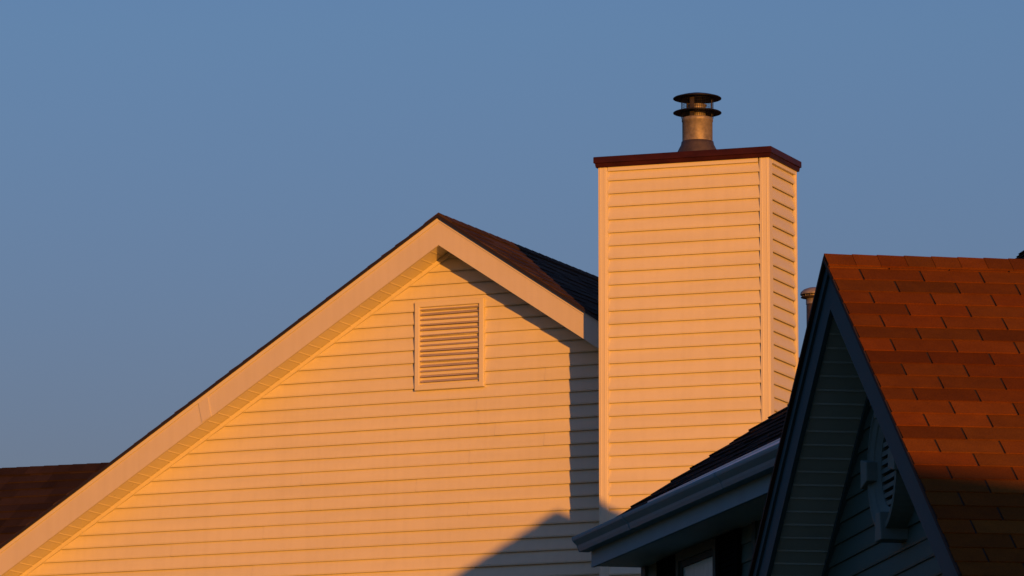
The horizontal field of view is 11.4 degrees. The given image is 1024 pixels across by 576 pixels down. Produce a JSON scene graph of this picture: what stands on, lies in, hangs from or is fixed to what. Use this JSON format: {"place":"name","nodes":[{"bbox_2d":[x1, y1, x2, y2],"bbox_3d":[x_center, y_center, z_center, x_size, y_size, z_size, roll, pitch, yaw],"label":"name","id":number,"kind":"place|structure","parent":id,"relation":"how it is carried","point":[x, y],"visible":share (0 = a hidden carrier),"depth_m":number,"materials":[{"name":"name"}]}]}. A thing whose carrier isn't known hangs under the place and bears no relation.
{"place":"outdoors","nodes":[
{"label":"outdoors","id":0,"kind":"place"},
{"bbox_2d":[0,92,815,575],"bbox_3d":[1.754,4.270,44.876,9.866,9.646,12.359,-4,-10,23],"label":"house","id":1,"kind":"structure","parent":0,"point":[438,394],"depth_m":40.15,"materials":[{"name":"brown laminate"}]},
{"bbox_2d":[0,0,1023,467],"label":"sky","id":2,"kind":"structure","parent":0,"point":[183,182],"materials":[{"name":"blue"}]},
{"label":"ground","id":3,"kind":"structure","parent":0,"visible":0},
{"bbox_2d":[0,462,108,543],"bbox_3d":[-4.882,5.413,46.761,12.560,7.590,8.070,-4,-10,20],"label":"house","id":4,"kind":"structure","parent":3,"relation":"on","point":[29,494],"depth_m":46.76,"materials":[{"name":"brown laminate"}]},
{"bbox_2d":[572,250,1023,575],"bbox_3d":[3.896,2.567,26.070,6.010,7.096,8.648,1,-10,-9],"label":"house","id":5,"kind":"structure","parent":3,"relation":"on","point":[888,440],"depth_m":24.33,"materials":[{"name":"wood"}]},
{"bbox_2d":[675,538,715,575],"bbox_3d":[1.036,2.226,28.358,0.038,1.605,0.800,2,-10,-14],"label":"window","id":6,"kind":"structure","parent":5,"relation":"in","point":[700,559],"depth_m":28.46,"materials":[{"name":"grey glass"}]}
]}

